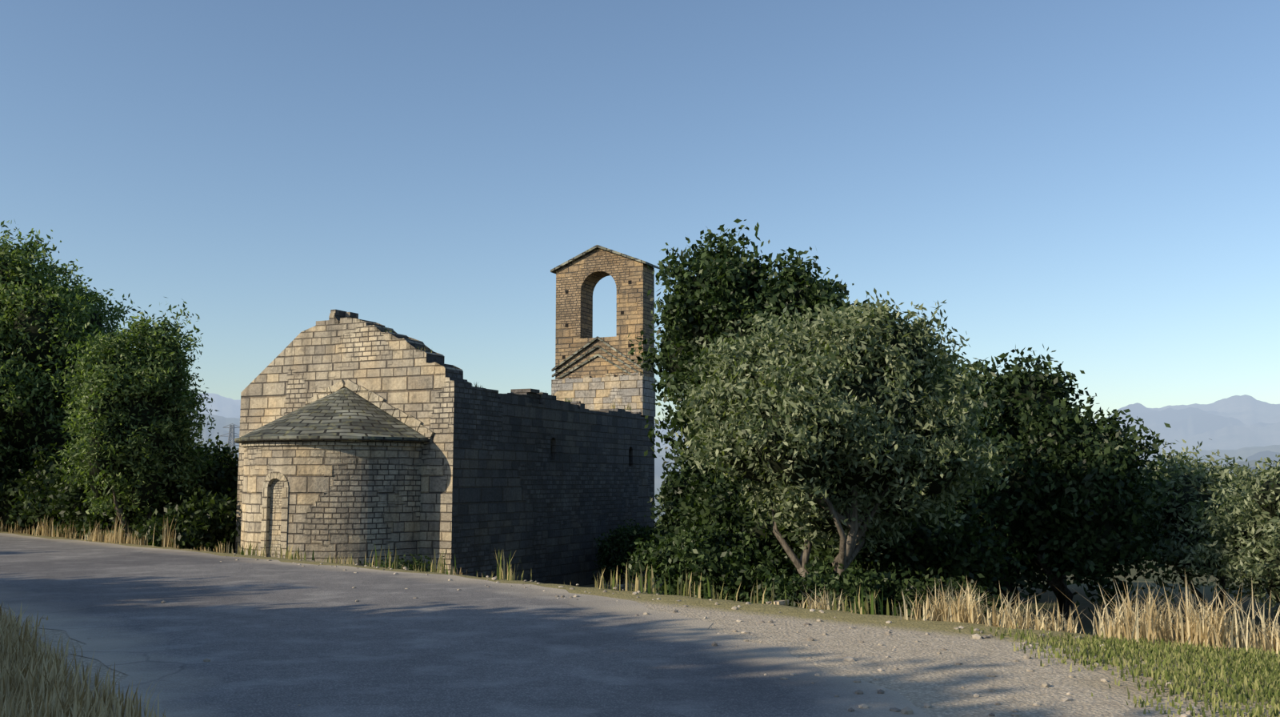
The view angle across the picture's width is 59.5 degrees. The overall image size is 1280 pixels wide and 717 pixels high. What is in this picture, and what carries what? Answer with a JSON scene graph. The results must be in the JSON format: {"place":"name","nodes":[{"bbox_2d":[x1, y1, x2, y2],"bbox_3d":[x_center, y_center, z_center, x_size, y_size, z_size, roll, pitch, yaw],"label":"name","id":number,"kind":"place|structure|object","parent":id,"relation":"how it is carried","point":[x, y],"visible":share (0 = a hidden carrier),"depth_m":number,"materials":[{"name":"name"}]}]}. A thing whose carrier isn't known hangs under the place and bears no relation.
{"place":"outdoors","nodes":[
{"label":"outdoors","id":0,"kind":"place"},
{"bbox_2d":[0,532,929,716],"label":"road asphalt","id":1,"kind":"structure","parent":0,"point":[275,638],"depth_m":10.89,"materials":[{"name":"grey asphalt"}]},
{"bbox_2d":[468,386,644,585],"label":"side wall","id":2,"kind":"structure","parent":0,"point":[557,487],"depth_m":32.16,"materials":[{"name":"grey stone"}]},
{"bbox_2d":[0,489,1279,716],"bbox_3d":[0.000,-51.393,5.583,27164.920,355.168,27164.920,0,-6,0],"label":"ground","id":3,"kind":"structure","parent":0,"point":[923,675],"depth_m":10.61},
{"bbox_2d":[0,440,71,536],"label":"bush","id":4,"kind":"object","parent":3,"relation":"on","point":[3,487],"depth_m":36.56,"materials":[{"name":"green plant"}]},
{"bbox_2d":[3,440,92,538],"bbox_3d":[-17.599,4.737,36.511,4.899,4.143,5.644,0,-6,0],"label":"bush","id":5,"kind":"object","parent":3,"relation":"on","point":[43,463],"depth_m":35.14,"materials":[{"name":"green plant"}]},
{"bbox_2d":[0,220,141,481],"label":"tree","id":6,"kind":"object","parent":3,"relation":"on","point":[68,300],"depth_m":36.33,"materials":[{"name":"green plant"}]},
{"bbox_2d":[0,600,165,716],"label":"bank grass","id":7,"kind":"structure","parent":3,"relation":"on","point":[22,682],"depth_m":8.12,"materials":[{"name":"green plant"}]},
{"bbox_2d":[34,462,192,539],"bbox_3d":[-15.849,4.704,34.154,5.044,3.484,5.052,0,-6,0],"label":"bush","id":8,"kind":"object","parent":3,"relation":"on","point":[66,499],"depth_m":32.79,"materials":[{"name":"green plant"}]},
{"bbox_2d":[40,296,226,538],"bbox_3d":[-14.398,1.972,31.991,4.361,7.637,4.671,0,-6,0],"label":"tree","id":9,"kind":"object","parent":3,"relation":"on","point":[133,358],"depth_m":31.29,"materials":[{"name":"green plant"}]},
{"bbox_2d":[83,484,232,541],"bbox_3d":[-13.889,5.013,32.494,4.166,2.703,3.954,0,-6,0],"label":"bush","id":10,"kind":"object","parent":3,"relation":"on","point":[133,519],"depth_m":31.99,"materials":[{"name":"green plant"}]},
{"bbox_2d":[132,485,241,553],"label":"bush","id":11,"kind":"object","parent":3,"relation":"on","point":[218,516],"depth_m":30.22,"materials":[{"name":"green plant"}]},
{"bbox_2d":[162,434,239,531],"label":"bush","id":12,"kind":"object","parent":3,"relation":"on","point":[222,479],"depth_m":34.29,"materials":[{"name":"green plant"}]},
{"bbox_2d":[0,512,467,574],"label":"verge grass","id":13,"kind":"structure","parent":3,"relation":"on","point":[114,538],"depth_m":29.49,"materials":[{"name":"beige plant"}]},
{"bbox_2d":[240,440,423,566],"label":"apse","id":14,"kind":"structure","parent":3,"relation":"on","point":[345,499],"depth_m":27.04,"materials":[{"name":"grey stone"}]},
{"bbox_2d":[234,387,429,443],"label":"apse roof","id":15,"kind":"structure","parent":14,"relation":"on","point":[345,414],"depth_m":27.74,"materials":[{"name":"grey stone"}]},
{"bbox_2d":[359,551,444,571],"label":"foot shrub","id":16,"kind":"object","parent":3,"relation":"on","point":[412,566],"depth_m":26.82,"materials":[{"name":"green plant"}]},
{"bbox_2d":[235,309,654,578],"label":"chapel walls","id":17,"kind":"structure","parent":3,"relation":"on","point":[432,391],"depth_m":28.94,"materials":[{"name":"beige stone"}]},
{"bbox_2d":[300,379,434,439],"bbox_3d":[-7.774,1.354,29.441,5.684,1.616,0.070,-3,-7,25],"label":"stone coping","id":18,"kind":"object","parent":17,"relation":"attached to","point":[406,418],"visible":0.64,"depth_m":28.96,"materials":[{"name":"beige stone"}]},
{"bbox_2d":[384,327,631,410],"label":"wall head tufts","id":19,"kind":"object","parent":17,"relation":"on","point":[613,406],"visible":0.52,"depth_m":33.85,"materials":[{"name":"green plant"}]},
{"bbox_2d":[551,372,655,416],"bbox_3d":[-1.303,1.331,39.426,3.570,1.469,1.070,-3,-7,25],"label":"bell tower base","id":20,"kind":"object","parent":17,"relation":"on","point":[635,392],"visible":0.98,"depth_m":38.78,"materials":[{"name":"beige stone"}]},
{"bbox_2d":[555,248,654,379],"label":"bell gable","id":21,"kind":"structure","parent":20,"relation":"on","point":[580,278],"depth_m":39.33,"materials":[{"name":"stone"}]},
{"bbox_2d":[562,280,631,359],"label":"putlog holes","id":22,"kind":"object","parent":21,"relation":"in","point":[566,324],"visible":0.97,"depth_m":39.72,"materials":[{"name":"black"}]},
{"bbox_2d":[550,244,659,383],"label":"roof slates","id":23,"kind":"object","parent":21,"relation":"on","point":[572,260],"visible":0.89,"depth_m":39.30,"materials":[{"name":"grey stone"}]},
{"bbox_2d":[231,541,950,615],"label":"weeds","id":24,"kind":"object","parent":3,"relation":"on","point":[859,608],"visible":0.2,"depth_m":16.52,"materials":[{"name":"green plant"}]},
{"bbox_2d":[592,515,664,583],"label":"bush","id":25,"kind":"object","parent":3,"relation":"on","point":[608,547],"depth_m":33.73,"materials":[{"name":"green plant"}]},
{"bbox_2d":[42,552,1231,716],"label":"loose stones","id":26,"kind":"object","parent":3,"relation":"on","point":[906,710],"visible":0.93,"depth_m":10.12,"materials":[{"name":"grey stone"}]},
{"bbox_2d":[623,520,670,578],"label":"bush","id":27,"kind":"object","parent":3,"relation":"on","point":[652,531],"depth_m":35.74,"materials":[{"name":"green plant"}]},
{"bbox_2d":[650,514,667,533],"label":"bush","id":28,"kind":"object","parent":3,"relation":"on","point":[654,526],"depth_m":36.83,"materials":[{"name":"green plant"}]},
{"bbox_2d":[598,579,788,605],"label":"fallen stones","id":29,"kind":"object","parent":3,"relation":"on","point":[622,586],"visible":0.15,"depth_m":32.44,"materials":[{"name":"grey stone"}]},
{"bbox_2d":[644,440,775,593],"bbox_3d":[2.040,4.274,29.151,3.824,4.367,4.425,0,-6,0],"label":"bush","id":30,"kind":"object","parent":3,"relation":"on","point":[686,476],"depth_m":28.30,"materials":[{"name":"green plant"}]},
{"bbox_2d":[617,516,812,602],"bbox_3d":[1.664,4.551,24.107,4.318,2.307,2.995,0,-6,0],"label":"bush","id":31,"kind":"object","parent":3,"relation":"on","point":[689,550],"depth_m":23.70,"materials":[{"name":"green plant"}]},
{"bbox_2d":[662,473,803,597],"bbox_3d":[2.755,4.234,25.516,4.647,3.228,3.042,0,-6,0],"label":"bush","id":32,"kind":"object","parent":3,"relation":"on","point":[710,506],"depth_m":25.21,"materials":[{"name":"green plant"}]},
{"bbox_2d":[627,218,867,595],"bbox_3d":[3.337,1.488,30.796,7.414,10.365,6.747,0,-6,0],"label":"oak","id":33,"kind":"object","parent":3,"relation":"on","point":[762,291],"depth_m":29.65,"materials":[{"name":"green plant"}]},
{"bbox_2d":[740,554,923,615],"bbox_3d":[3.379,4.432,20.343,3.078,1.720,3.267,6,-9,-43],"label":"bush","id":34,"kind":"object","parent":3,"relation":"on","point":[850,582],"depth_m":19.80,"materials":[{"name":"green plant"}]},
{"bbox_2d":[662,288,1013,579],"bbox_3d":[3.624,2.093,20.718,6.430,6.679,5.665,0,-6,0],"label":"olive","id":35,"kind":"object","parent":3,"relation":"on","point":[797,355],"depth_m":19.88,"materials":[{"name":"green plant"}]},
{"bbox_2d":[763,495,1036,594],"bbox_3d":[5.428,3.975,23.967,5.596,3.490,4.145,0,-6,0],"label":"bush","id":36,"kind":"object","parent":3,"relation":"on","point":[970,559],"depth_m":22.90,"materials":[{"name":"green plant"}]},
{"bbox_2d":[868,567,1007,622],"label":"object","id":37,"kind":"object","parent":3,"relation":"on","point":[979,590],"depth_m":19.28,"materials":[{"name":"plant"}]},
{"bbox_2d":[921,345,1003,591],"bbox_3d":[7.192,3.123,30.034,7.850,7.356,6.626,0,-6,0],"label":"oak","id":38,"kind":"object","parent":3,"relation":"on","point":[964,366],"depth_m":29.64,"materials":[{"name":"green plant"}]},
{"bbox_2d":[788,574,1279,653],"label":"dry grass","id":39,"kind":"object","parent":3,"relation":"on","point":[1208,627],"visible":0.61,"depth_m":11.46,"materials":[{"name":"beige plant"}]},
{"bbox_2d":[940,344,1129,616],"bbox_3d":[8.684,2.937,27.143,5.948,6.877,5.903,0,-6,0],"label":"oak","id":40,"kind":"object","parent":3,"relation":"on","point":[1055,382],"depth_m":26.00,"materials":[{"name":"green plant"}]},
{"bbox_2d":[972,397,1175,621],"bbox_3d":[9.721,3.628,26.348,5.157,5.380,5.460,0,-6,0],"label":"oak","id":41,"kind":"object","parent":3,"relation":"on","point":[1098,463],"depth_m":24.90,"materials":[{"name":"green plant"}]},
{"bbox_2d":[1060,415,1148,587],"bbox_3d":[13.569,4.763,38.092,8.047,6.443,8.290,0,-6,0],"label":"oak","id":42,"kind":"object","parent":3,"relation":"on","point":[1062,579],"depth_m":37.34,"materials":[{"name":"green plant"}]},
{"bbox_2d":[1127,438,1279,609],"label":"bush","id":43,"kind":"object","parent":3,"relation":"on","point":[1210,478],"depth_m":28.94,"materials":[{"name":"green plant"}]},
{"bbox_2d":[1176,460,1279,615],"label":"olive","id":44,"kind":"object","parent":3,"relation":"on","point":[1218,530],"depth_m":22.91,"materials":[{"name":"green plant"}]},
{"bbox_2d":[1243,454,1279,480],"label":"olive","id":45,"kind":"object","parent":3,"relation":"on","point":[1267,464],"depth_m":33.67,"materials":[{"name":"green plant"}]},
{"bbox_2d":[0,0,1279,420],"label":"sky","id":46,"kind":"structure","parent":0,"point":[1096,183],"materials":[{"name":"blue"}]},
{"bbox_2d":[187,412,1279,489],"bbox_3d":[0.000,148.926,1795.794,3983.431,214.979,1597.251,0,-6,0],"label":"ridge","id":47,"kind":"structure","parent":0,"point":[1256,453],"depth_m":2108.06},
{"bbox_2d":[195,392,1279,455],"bbox_3d":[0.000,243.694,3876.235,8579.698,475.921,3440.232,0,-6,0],"label":"ridge","id":48,"kind":"structure","parent":0,"point":[1235,422],"depth_m":4177.85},
{"bbox_2d":[954,623,1279,716],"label":"lawn grass","id":49,"kind":"structure","parent":0,"point":[1245,668],"depth_m":9.50,"materials":[{"name":"green plant"}]},
{"bbox_2d":[1142,459,1279,476],"bbox_3d":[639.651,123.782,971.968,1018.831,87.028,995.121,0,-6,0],"label":"ridge","id":50,"kind":"structure","parent":0,"point":[1252,463],"depth_m":1227.89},
{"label":"near left ridge","id":51,"kind":"structure","parent":0,"visible":0},
{"bbox_2d":[216,423,239,457],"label":"pylon","id":52,"kind":"object","parent":51,"relation":"on","point":[231,427],"visible":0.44,"depth_m":468.76,"materials":[{"name":"grey metal"}]}
]}

